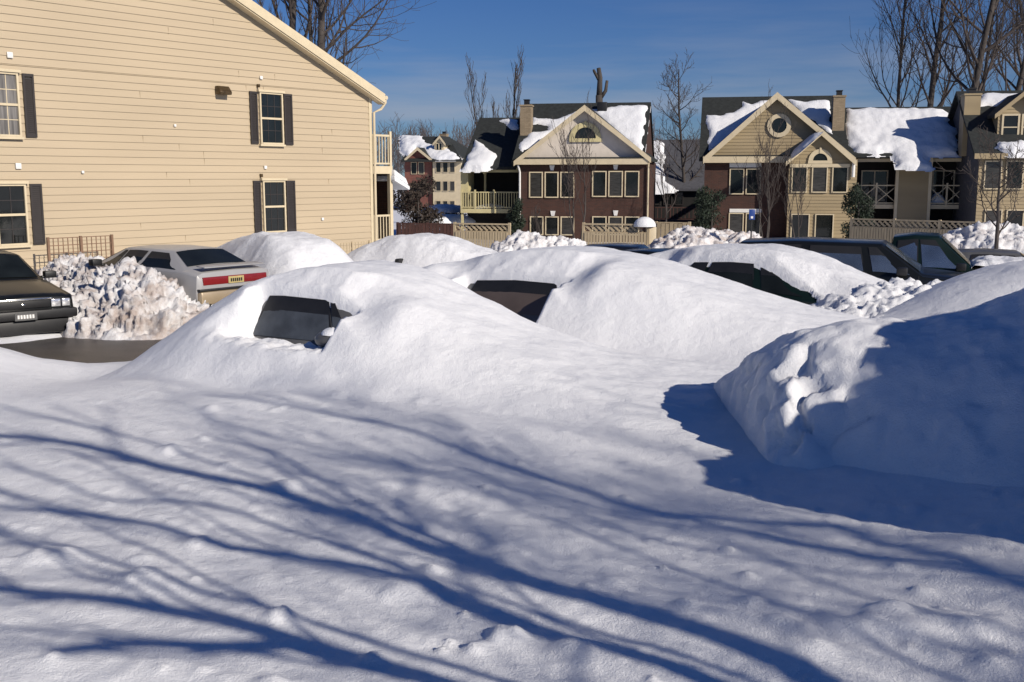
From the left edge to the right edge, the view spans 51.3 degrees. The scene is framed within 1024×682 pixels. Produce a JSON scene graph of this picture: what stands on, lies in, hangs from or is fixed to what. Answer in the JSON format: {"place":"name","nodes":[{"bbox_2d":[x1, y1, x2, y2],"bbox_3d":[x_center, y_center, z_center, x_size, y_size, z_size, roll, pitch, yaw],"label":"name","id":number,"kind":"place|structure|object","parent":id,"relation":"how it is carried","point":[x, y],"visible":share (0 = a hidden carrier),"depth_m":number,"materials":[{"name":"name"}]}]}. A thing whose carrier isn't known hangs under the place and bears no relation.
{"place":"outdoors","nodes":[
{"label":"outdoors","id":0,"kind":"place"},
{"bbox_2d":[0,337,161,362],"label":"road","id":1,"kind":"structure","parent":0,"point":[83,350],"depth_m":16.08,"materials":[{"name":"asphalt"}]},
{"bbox_2d":[36,252,212,339],"bbox_3d":[-7.857,-0.981,20.628,3.144,1.507,8.563,-6,11,-34],"label":"snow pile","id":2,"kind":"object","parent":1,"relation":"on","point":[127,298],"visible":0.7,"depth_m":17.95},
{"bbox_2d":[0,190,1023,681],"bbox_3d":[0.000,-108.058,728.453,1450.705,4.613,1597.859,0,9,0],"label":"snow ground","id":3,"kind":"structure","parent":0,"point":[160,530],"depth_m":5.01,"materials":[{"name":"snow"}]},
{"bbox_2d":[0,251,77,336],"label":"parked car","id":4,"kind":"object","parent":3,"relation":"on","point":[32,301],"visible":0.97,"depth_m":17.39,"materials":[{"name":"black paint"}]},
{"bbox_2d":[46,234,113,261],"bbox_3d":[-11.069,-2.143,27.443,0.060,1.119,1.815,7,11,38],"label":"lattice fence","id":5,"kind":"object","parent":3,"relation":"on","point":[81,244],"visible":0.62,"depth_m":27.36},
{"bbox_2d":[67,244,268,306],"bbox_3d":[-6.635,-1.204,20.309,4.440,1.263,2.140,6,11,36],"label":"parked car","id":6,"kind":"object","parent":3,"relation":"on","point":[209,275],"visible":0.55,"depth_m":19.07,"materials":[{"name":"silver metal"}]},
{"bbox_2d":[0,0,409,271],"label":"apartment building","id":7,"kind":"structure","parent":3,"relation":"on","point":[133,123],"depth_m":30.27,"materials":[{"name":"beige"}]},
{"bbox_2d":[0,68,24,138],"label":"window","id":8,"kind":"structure","parent":7,"relation":"in","point":[10,112],"depth_m":26.47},
{"bbox_2d":[0,181,31,248],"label":"window","id":9,"kind":"structure","parent":7,"relation":"in","point":[14,224],"depth_m":26.80,"materials":[{"name":"black glass"}]},
{"bbox_2d":[257,89,285,146],"bbox_3d":[-7.390,-6.847,32.811,0.116,1.690,1.012,7,11,38],"label":"window","id":10,"kind":"structure","parent":7,"relation":"in","point":[271,118],"depth_m":32.82,"materials":[{"name":"black glass"}]},
{"bbox_2d":[260,178,287,231],"bbox_3d":[-7.389,-4.192,33.220,0.116,1.733,0.992,7,11,38],"label":"window","id":11,"kind":"structure","parent":7,"relation":"in","point":[273,192],"depth_m":33.22,"materials":[{"name":"black glass"}]},
{"bbox_2d":[217,231,353,275],"bbox_3d":[-5.112,-1.479,22.651,4.410,1.749,6.840,-7,11,-38],"label":"buried car","id":12,"kind":"object","parent":3,"relation":"on","point":[278,252],"visible":0.22,"depth_m":21.11,"materials":[{"name":"white"}]},
{"bbox_2d":[253,0,361,54],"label":"bare tree","id":13,"kind":"object","parent":3,"relation":"on","point":[291,11],"visible":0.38,"depth_m":58.92,"materials":[{"name":"brown plant"}]},
{"bbox_2d":[280,0,360,59],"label":"bare tree","id":14,"kind":"object","parent":3,"relation":"on","point":[311,31],"visible":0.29,"depth_m":63.89,"materials":[{"name":"brown plant"}]},
{"bbox_2d":[258,0,433,83],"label":"bare tree","id":15,"kind":"object","parent":3,"relation":"on","point":[322,5],"visible":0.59,"depth_m":57.78,"materials":[{"name":"brown plant"}]},
{"bbox_2d":[335,240,370,253],"bbox_3d":[-5.213,-2.704,34.892,0.060,1.089,1.612,7,11,38],"label":"wooden fence","id":16,"kind":"object","parent":3,"relation":"on","point":[352,245],"visible":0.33,"depth_m":34.82,"materials":[{"name":"beige wood"}]},
{"bbox_2d":[95,260,736,429],"bbox_3d":[-0.763,-0.042,9.960,7.200,1.318,5.208,5,10,28],"label":"buried car","id":17,"kind":"object","parent":3,"relation":"on","point":[378,331],"visible":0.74,"depth_m":9.11,"materials":[{"name":"grey paint"}]},
{"bbox_2d":[393,174,444,234],"bbox_3d":[-5.504,-7.515,61.778,3.321,4.330,3.284,5,10,30],"label":"evergreen shrub","id":18,"kind":"object","parent":3,"relation":"on","point":[409,207],"visible":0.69,"depth_m":61.50,"materials":[{"name":"grey plant"}]},
{"bbox_2d":[347,233,497,267],"bbox_3d":[-1.945,-1.775,25.585,7.020,1.592,4.410,4,10,25],"label":"buried car","id":19,"kind":"object","parent":3,"relation":"on","point":[421,250],"visible":0.23,"depth_m":24.81,"materials":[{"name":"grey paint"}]},
{"bbox_2d":[396,222,458,235],"bbox_3d":[-4.551,-5.183,57.357,3.552,2.360,0.164,3,9,17],"label":"fence","id":20,"kind":"object","parent":3,"relation":"on","point":[426,227],"visible":0.29,"depth_m":57.19,"materials":[{"name":"brown wood"}]},
{"bbox_2d":[398,131,467,205],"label":"brick house","id":21,"kind":"structure","parent":3,"relation":"on","point":[440,159],"depth_m":146.88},
{"bbox_2d":[411,162,416,173],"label":"window","id":22,"kind":"structure","parent":21,"relation":"in","point":[413,164],"depth_m":147.68,"materials":[{"name":"grey glass"}]},
{"bbox_2d":[418,162,423,173],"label":"window","id":23,"kind":"structure","parent":21,"relation":"in","point":[420,164],"depth_m":147.40,"materials":[{"name":"grey glass"}]},
{"bbox_2d":[436,162,440,172],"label":"window","id":24,"kind":"structure","parent":21,"relation":"in","point":[438,164],"depth_m":146.14,"materials":[{"name":"grey glass"}]},
{"bbox_2d":[436,181,440,190],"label":"window","id":25,"kind":"structure","parent":21,"relation":"in","point":[438,184],"depth_m":146.53,"materials":[{"name":"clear glass"}]},
{"bbox_2d":[442,162,447,172],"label":"window","id":26,"kind":"structure","parent":21,"relation":"in","point":[445,164],"depth_m":145.89,"materials":[{"name":"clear glass"}]},
{"bbox_2d":[442,181,447,190],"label":"window","id":27,"kind":"structure","parent":21,"relation":"in","point":[445,183],"depth_m":146.27,"materials":[{"name":"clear glass"}]},
{"bbox_2d":[449,162,454,172],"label":"window","id":28,"kind":"structure","parent":21,"relation":"in","point":[451,164],"depth_m":145.61,"materials":[{"name":"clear glass"}]},
{"bbox_2d":[449,181,454,190],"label":"window","id":29,"kind":"structure","parent":21,"relation":"in","point":[451,183],"depth_m":146.00,"materials":[{"name":"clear glass"}]},
{"bbox_2d":[430,204,466,229],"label":"evergreen shrub","id":30,"kind":"object","parent":3,"relation":"on","point":[459,213],"visible":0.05,"depth_m":74.25,"materials":[{"name":"plant"}]},
{"bbox_2d":[429,204,460,212],"bbox_3d":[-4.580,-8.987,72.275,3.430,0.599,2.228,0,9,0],"label":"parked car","id":31,"kind":"object","parent":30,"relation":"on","point":[448,208],"visible":0.72,"depth_m":71.72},
{"bbox_2d":[434,214,475,222],"bbox_3d":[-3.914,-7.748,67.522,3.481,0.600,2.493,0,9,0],"label":"parked car","id":32,"kind":"object","parent":3,"relation":"on","point":[450,218],"visible":0.62,"depth_m":67.06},
{"bbox_2d":[453,222,510,247],"bbox_3d":[-1.480,-4.710,52.378,3.002,2.210,0.179,3,9,20],"label":"fence","id":33,"kind":"object","parent":3,"relation":"on","point":[470,237],"visible":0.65,"depth_m":52.22,"materials":[{"name":"beige wood"}]},
{"bbox_2d":[464,46,524,135],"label":"bare tree","id":34,"kind":"object","parent":3,"relation":"on","point":[516,83],"visible":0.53,"depth_m":86.06,"materials":[{"name":"brown plant"}]},
{"bbox_2d":[504,196,525,235],"bbox_3d":[0.171,-6.854,61.674,1.255,3.057,1.279,-7,11,-38],"label":"evergreen shrub","id":35,"kind":"object","parent":3,"relation":"on","point":[516,220],"visible":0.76,"depth_m":61.44,"materials":[{"name":"green plant"}]},
{"bbox_2d":[372,111,697,194],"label":"woods","id":36,"kind":"object","parent":3,"relation":"on","point":[399,157],"visible":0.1,"depth_m":208.12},
{"bbox_2d":[529,204,542,233],"bbox_3d":[1.190,-5.327,51.777,0.585,2.732,1.062,8,12,42],"label":"bare tree","id":37,"kind":"object","parent":3,"relation":"on","point":[535,221],"visible":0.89,"depth_m":51.83,"materials":[{"name":"brown plant"}]},
{"bbox_2d":[490,229,586,251],"bbox_3d":[1.406,-4.086,45.841,5.220,1.410,3.540,0,9,0],"label":"snow pile","id":38,"kind":"object","parent":3,"relation":"on","point":[518,239],"visible":0.6,"depth_m":45.17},
{"bbox_2d":[459,99,657,241],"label":"brick house","id":39,"kind":"structure","parent":3,"relation":"on","point":[506,162],"depth_m":63.60,"materials":[{"name":"brick"}]},
{"bbox_2d":[529,172,542,197],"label":"window","id":40,"kind":"structure","parent":39,"relation":"in","point":[535,178],"depth_m":63.52,"materials":[{"name":"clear glass"}]},
{"bbox_2d":[530,216,543,234],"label":"window","id":41,"kind":"structure","parent":39,"relation":"in","point":[532,227],"depth_m":63.84,"materials":[{"name":"grey glass"}]},
{"bbox_2d":[544,172,558,197],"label":"window","id":42,"kind":"structure","parent":39,"relation":"in","point":[551,178],"depth_m":63.33,"materials":[{"name":"black glass"}]},
{"bbox_2d":[545,216,558,234],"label":"window","id":43,"kind":"structure","parent":39,"relation":"in","point":[551,222],"depth_m":63.69,"materials":[{"name":"black glass"}]},
{"bbox_2d":[560,172,573,197],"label":"window","id":44,"kind":"structure","parent":39,"relation":"in","point":[562,187],"depth_m":63.19,"materials":[{"name":"black glass"}]},
{"bbox_2d":[560,216,573,234],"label":"window","id":45,"kind":"structure","parent":39,"relation":"in","point":[565,225],"depth_m":63.53,"materials":[{"name":"grey glass"}]},
{"bbox_2d":[569,121,600,141],"bbox_3d":[4.289,-12.275,62.456,1.896,1.218,0.120,2,9,11],"label":"window","id":46,"kind":"structure","parent":39,"relation":"in","point":[580,131],"depth_m":62.46,"materials":[{"name":"yellow"}]},
{"bbox_2d":[592,171,606,196],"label":"window","id":47,"kind":"structure","parent":39,"relation":"in","point":[599,179],"depth_m":62.79,"materials":[{"name":"black glass"}]},
{"bbox_2d":[592,216,606,230],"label":"window","id":48,"kind":"structure","parent":39,"relation":"in","point":[595,219],"depth_m":63.12,"materials":[{"name":"clear glass"}]},
{"bbox_2d":[608,171,622,196],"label":"window","id":49,"kind":"structure","parent":39,"relation":"in","point":[615,178],"depth_m":62.61,"materials":[{"name":"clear glass"}]},
{"bbox_2d":[608,216,622,234],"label":"window","id":50,"kind":"structure","parent":39,"relation":"in","point":[611,219],"depth_m":62.95,"materials":[{"name":"clear glass"}]},
{"bbox_2d":[624,171,639,196],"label":"window","id":51,"kind":"structure","parent":39,"relation":"in","point":[631,177],"depth_m":62.43,"materials":[{"name":"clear glass"}]},
{"bbox_2d":[625,216,638,235],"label":"window","id":52,"kind":"structure","parent":39,"relation":"in","point":[628,219],"depth_m":62.78,"materials":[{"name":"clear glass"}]},
{"bbox_2d":[548,87,600,239],"bbox_3d":[3.169,-8.712,54.980,2.209,8.651,2.770,-6,11,-35],"label":"bare tree","id":53,"kind":"object","parent":3,"relation":"on","point":[570,174],"visible":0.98,"depth_m":54.66,"materials":[{"name":"brown plant"}]},
{"bbox_2d":[593,68,607,102],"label":"lopped tree","id":54,"kind":"object","parent":3,"relation":"on","point":[600,94],"visible":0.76,"depth_m":74.06,"materials":[{"name":"brown plant"}]},
{"bbox_2d":[582,222,649,244],"bbox_3d":[4.787,-4.289,49.408,3.185,2.360,0.179,3,9,19],"label":"fence","id":55,"kind":"object","parent":3,"relation":"on","point":[590,236],"visible":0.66,"depth_m":49.33,"materials":[{"name":"beige wood"}]},
{"bbox_2d":[585,243,650,249],"bbox_3d":[2.594,-1.522,24.245,4.570,1.378,2.140,3,9,17],"label":"parked car","id":56,"kind":"object","parent":3,"relation":"on","point":[621,246],"visible":0.06,"depth_m":23.83,"materials":[{"name":"blue paint"}]},
{"bbox_2d":[633,217,656,244],"bbox_3d":[6.089,-4.507,49.085,1.040,2.410,0.900,0,9,0],"label":"gate post","id":57,"kind":"object","parent":3,"relation":"on","point":[646,222],"visible":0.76,"depth_m":48.75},
{"bbox_2d":[423,246,867,366],"bbox_3d":[1.062,-0.341,12.438,8.220,1.452,4.800,5,10,30],"label":"buried car","id":58,"kind":"object","parent":3,"relation":"on","point":[633,302],"visible":0.49,"depth_m":11.21,"materials":[{"name":"grey paint"}]},
{"bbox_2d":[621,248,674,254],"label":"parked car","id":59,"kind":"object","parent":3,"relation":"on","point":[647,251],"visible":0.03,"depth_m":22.69,"materials":[{"name":"blue paint"}]},
{"bbox_2d":[648,130,678,224],"bbox_3d":[8.202,-8.235,57.834,1.624,7.014,1.147,-7,11,-38],"label":"bare tree","id":60,"kind":"object","parent":3,"relation":"on","point":[661,178],"visible":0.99,"depth_m":57.66,"materials":[{"name":"brown plant"}]},
{"bbox_2d":[655,221,690,238],"bbox_3d":[7.443,-4.368,49.591,1.692,2.360,0.164,4,9,22],"label":"fence","id":61,"kind":"object","parent":3,"relation":"on","point":[662,229],"visible":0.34,"depth_m":49.51,"materials":[{"name":"beige wood"}]},
{"bbox_2d":[654,139,704,227],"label":"house","id":62,"kind":"structure","parent":3,"relation":"on","point":[683,208],"depth_m":83.19,"materials":[{"name":"grey"}]},
{"bbox_2d":[655,194,660,204],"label":"window","id":63,"kind":"structure","parent":62,"relation":"in","point":[657,196],"depth_m":83.25,"materials":[{"name":"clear glass"}]},
{"bbox_2d":[663,193,671,204],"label":"window","id":64,"kind":"structure","parent":62,"relation":"in","point":[670,194],"depth_m":83.09,"materials":[{"name":"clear glass"}]},
{"bbox_2d":[675,192,683,204],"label":"window","id":65,"kind":"structure","parent":62,"relation":"in","point":[679,195],"depth_m":82.92,"materials":[{"name":"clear glass"}]},
{"bbox_2d":[652,47,711,182],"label":"bare tree","id":66,"kind":"object","parent":3,"relation":"on","point":[683,160],"visible":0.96,"depth_m":82.07,"materials":[{"name":"brown plant"}]},
{"bbox_2d":[647,225,761,248],"bbox_3d":[8.783,-4.181,45.826,6.720,1.574,5.220,0,9,0],"label":"snow pile","id":67,"kind":"object","parent":3,"relation":"on","point":[686,236],"visible":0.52,"depth_m":44.98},
{"bbox_2d":[691,185,726,229],"bbox_3d":[11.412,-7.203,61.778,2.526,3.714,2.129,-5,10,-31],"label":"evergreen shrub","id":68,"kind":"object","parent":3,"relation":"on","point":[704,220],"visible":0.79,"depth_m":61.42,"materials":[{"name":"green plant"}]},
{"bbox_2d":[749,209,754,237],"bbox_3d":[9.829,-4.348,43.835,0.250,2.112,0.086,0,9,0],"label":"parking sign","id":69,"kind":"object","parent":3,"relation":"on","point":[751,214],"visible":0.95,"depth_m":43.68,"materials":[{"name":"blue metal"}]},
{"bbox_2d":[733,79,795,237],"bbox_3d":[13.393,-8.979,55.302,2.836,9.140,2.805,7,11,38],"label":"bare tree","id":70,"kind":"object","parent":3,"relation":"on","point":[768,185],"visible":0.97,"depth_m":55.37,"materials":[{"name":"brown plant"}]},
{"bbox_2d":[649,243,883,304],"bbox_3d":[3.460,-0.596,14.770,7.315,1.433,4.200,6,10,33],"label":"buried car","id":71,"kind":"object","parent":3,"relation":"on","point":[805,276],"visible":0.21,"depth_m":14.19,"materials":[{"name":"green paint"}]},
{"bbox_2d":[772,142,811,236],"bbox_3d":[13.964,-7.061,53.065,2.184,5.907,1.214,0,9,0],"label":"bare tree","id":72,"kind":"object","parent":3,"relation":"on","point":[787,186],"visible":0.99,"depth_m":53.05,"materials":[{"name":"brown plant"}]},
{"bbox_2d":[699,90,963,238],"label":"house","id":73,"kind":"structure","parent":3,"relation":"on","point":[887,158],"depth_m":65.39,"materials":[{"name":"wood"}]},
{"bbox_2d":[728,213,743,231],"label":"window","id":74,"kind":"structure","parent":73,"relation":"in","point":[736,220],"depth_m":66.26,"materials":[{"name":"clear glass"}]},
{"bbox_2d":[729,168,743,193],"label":"window","id":75,"kind":"structure","parent":73,"relation":"in","point":[736,178],"depth_m":65.89,"materials":[{"name":"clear glass"}]},
{"bbox_2d":[745,168,760,193],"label":"window","id":76,"kind":"structure","parent":73,"relation":"in","point":[749,179],"depth_m":65.71,"materials":[{"name":"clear glass"}]},
{"bbox_2d":[745,213,760,233],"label":"window","id":77,"kind":"structure","parent":73,"relation":"in","point":[755,223],"depth_m":66.08,"materials":[{"name":"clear glass"}]},
{"bbox_2d":[767,114,790,136],"bbox_3d":[16.247,-13.109,64.880,1.426,1.405,0.090,2,9,11],"label":"window","id":78,"kind":"structure","parent":73,"relation":"in","point":[784,129],"depth_m":64.87,"materials":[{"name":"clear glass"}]},
{"bbox_2d":[791,167,807,192],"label":"window","id":79,"kind":"structure","parent":73,"relation":"in","point":[793,184],"depth_m":63.99,"materials":[{"name":"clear glass"}]},
{"bbox_2d":[790,214,809,236],"bbox_3d":[17.384,-6.806,64.399,1.092,1.747,0.100,2,9,11],"label":"window","id":80,"kind":"structure","parent":73,"relation":"in","point":[805,218],"depth_m":64.38,"materials":[{"name":"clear glass"}]},
{"bbox_2d":[811,167,827,192],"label":"window","id":81,"kind":"structure","parent":73,"relation":"in","point":[819,174],"depth_m":63.78,"materials":[{"name":"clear glass"}]},
{"bbox_2d":[808,148,831,163],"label":"window","id":82,"kind":"structure","parent":73,"relation":"in","point":[818,156],"depth_m":63.53,"materials":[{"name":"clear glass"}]},
{"bbox_2d":[814,214,833,237],"bbox_3d":[18.766,-6.765,64.131,1.092,1.747,0.100,2,9,11],"label":"window","id":83,"kind":"structure","parent":73,"relation":"in","point":[824,223],"depth_m":64.13,"materials":[{"name":"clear glass"}]},
{"bbox_2d":[831,167,848,192],"bbox_3d":[19.541,-9.609,63.545,0.918,1.542,0.100,2,9,11],"label":"window","id":84,"kind":"structure","parent":73,"relation":"in","point":[839,174],"depth_m":63.55,"materials":[{"name":"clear glass"}]},
{"bbox_2d":[860,170,888,203],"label":"window","id":85,"kind":"structure","parent":73,"relation":"in","point":[868,177],"depth_m":66.65,"materials":[{"name":"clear glass"}]},
{"bbox_2d":[931,170,954,202],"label":"window","id":86,"kind":"structure","parent":73,"relation":"in","point":[938,178],"depth_m":65.87,"materials":[{"name":"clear glass"}]},
{"bbox_2d":[739,237,963,284],"bbox_3d":[5.774,-0.966,17.637,4.460,1.443,2.140,3,9,21],"label":"parked car","id":87,"kind":"object","parent":3,"relation":"on","point":[885,260],"visible":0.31,"depth_m":16.94,"materials":[{"name":"black paint"}]},
{"bbox_2d":[840,182,875,238],"bbox_3d":[19.312,-6.956,59.660,2.085,3.837,1.992,0,9,0],"label":"evergreen shrub","id":88,"kind":"object","parent":3,"relation":"on","point":[855,198],"visible":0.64,"depth_m":59.51,"materials":[{"name":"green plant"}]},
{"bbox_2d":[713,288,1023,486],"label":"snow pile","id":89,"kind":"object","parent":3,"relation":"on","point":[939,395],"visible":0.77,"depth_m":6.71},
{"bbox_2d":[809,277,942,317],"bbox_3d":[4.959,-0.452,13.398,3.506,0.650,2.487,-7,11,-37],"label":"snow pile","id":90,"kind":"object","parent":3,"relation":"on","point":[866,300],"visible":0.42,"depth_m":13.02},
{"bbox_2d":[842,0,946,106],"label":"bare tree","id":91,"kind":"object","parent":3,"relation":"on","point":[900,64],"visible":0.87,"depth_m":89.09,"materials":[{"name":"brown plant"}]},
{"bbox_2d":[849,217,986,242],"bbox_3d":[19.146,-4.642,50.622,6.658,2.260,0.179,8,12,43],"label":"fence","id":92,"kind":"object","parent":3,"relation":"on","point":[887,232],"visible":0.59,"depth_m":51.31,"materials":[{"name":"beige wood"}]},
{"bbox_2d":[878,260,1023,317],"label":"buried car","id":93,"kind":"object","parent":3,"relation":"on","point":[974,288],"visible":0.32,"depth_m":11.97,"materials":[{"name":"grey paint"}]},
{"bbox_2d":[886,0,1022,106],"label":"bare tree","id":94,"kind":"object","parent":3,"relation":"on","point":[934,78],"visible":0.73,"depth_m":85.79,"materials":[{"name":"brown plant"}]},
{"bbox_2d":[892,232,1023,272],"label":"parked pickup","id":95,"kind":"object","parent":3,"relation":"on","point":[932,250],"visible":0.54,"depth_m":18.85,"materials":[{"name":"green paint"}]},
{"bbox_2d":[907,0,1023,90],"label":"bare tree","id":96,"kind":"object","parent":3,"relation":"on","point":[977,68],"visible":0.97,"depth_m":80.72,"materials":[{"name":"brown plant"}]},
{"bbox_2d":[932,0,1023,105],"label":"bare tree","id":97,"kind":"object","parent":3,"relation":"on","point":[985,66],"visible":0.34,"depth_m":92.33,"materials":[{"name":"brown plant"}]},
{"bbox_2d":[936,123,1023,248],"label":"bare tree","id":98,"kind":"object","parent":3,"relation":"on","point":[998,215],"visible":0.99,"depth_m":35.42,"materials":[{"name":"brown plant"}]},
{"bbox_2d":[943,221,1023,253],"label":"snow pile","id":99,"kind":"object","parent":3,"relation":"on","point":[978,234],"visible":0.48,"depth_m":38.77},
{"bbox_2d":[947,88,1023,228],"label":"dormer house","id":100,"kind":"structure","parent":3,"relation":"on","point":[971,110],"depth_m":60.48,"materials":[{"name":"beige"}]},
{"bbox_2d":[983,161,1002,188],"bbox_3d":[26.884,-9.281,59.643,0.924,1.591,0.100,2,9,11],"label":"window","id":101,"kind":"structure","parent":100,"relation":"in","point":[995,169],"depth_m":59.66,"materials":[{"name":"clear glass"}]},
{"bbox_2d":[984,209,1002,223],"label":"window","id":102,"kind":"structure","parent":100,"relation":"in","point":[990,213],"depth_m":59.99,"materials":[{"name":"clear glass"}]},
{"bbox_2d":[1001,114,1019,134],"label":"window","id":103,"kind":"structure","parent":100,"relation":"in","point":[1010,122],"depth_m":60.37,"materials":[{"name":"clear glass"}]},
{"bbox_2d":[1005,160,1023,188],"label":"window","id":104,"kind":"structure","parent":100,"relation":"in","point":[1014,179],"depth_m":59.42,"materials":[{"name":"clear glass"}]},
{"bbox_2d":[1006,209,1023,225],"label":"window","id":105,"kind":"structure","parent":100,"relation":"in","point":[1019,220],"depth_m":59.74,"materials":[{"name":"clear glass"}]},
{"bbox_2d":[1021,114,1023,134],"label":"window","id":106,"kind":"structure","parent":100,"relation":"in","point":[1022,123],"depth_m":60.26,"materials":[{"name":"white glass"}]},
{"bbox_2d":[958,248,1023,259],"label":"parked car","id":107,"kind":"object","parent":3,"relation":"on","point":[971,253],"visible":0.07,"depth_m":21.80,"materials":[{"name":"grey paint"}]},
{"bbox_2d":[971,0,1023,90],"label":"bare tree","id":108,"kind":"object","parent":3,"relation":"on","point":[1018,86],"visible":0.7,"depth_m":83.35,"materials":[{"name":"brown plant"}]},
{"bbox_2d":[972,0,1023,89],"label":"bare tree","id":109,"kind":"object","parent":3,"relation":"on","point":[1009,62],"visible":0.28,"depth_m":92.16,"materials":[{"name":"brown plant"}]},
{"bbox_2d":[1003,0,1023,81],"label":"bare tree","id":110,"kind":"object","parent":3,"relation":"on","point":[1019,3],"visible":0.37,"depth_m":86.48,"materials":[{"name":"brown plant"}]},
{"bbox_2d":[252,0,1023,176],"label":"sky","id":111,"kind":"structure","parent":0,"point":[739,46],"materials":[{"name":"blue"}]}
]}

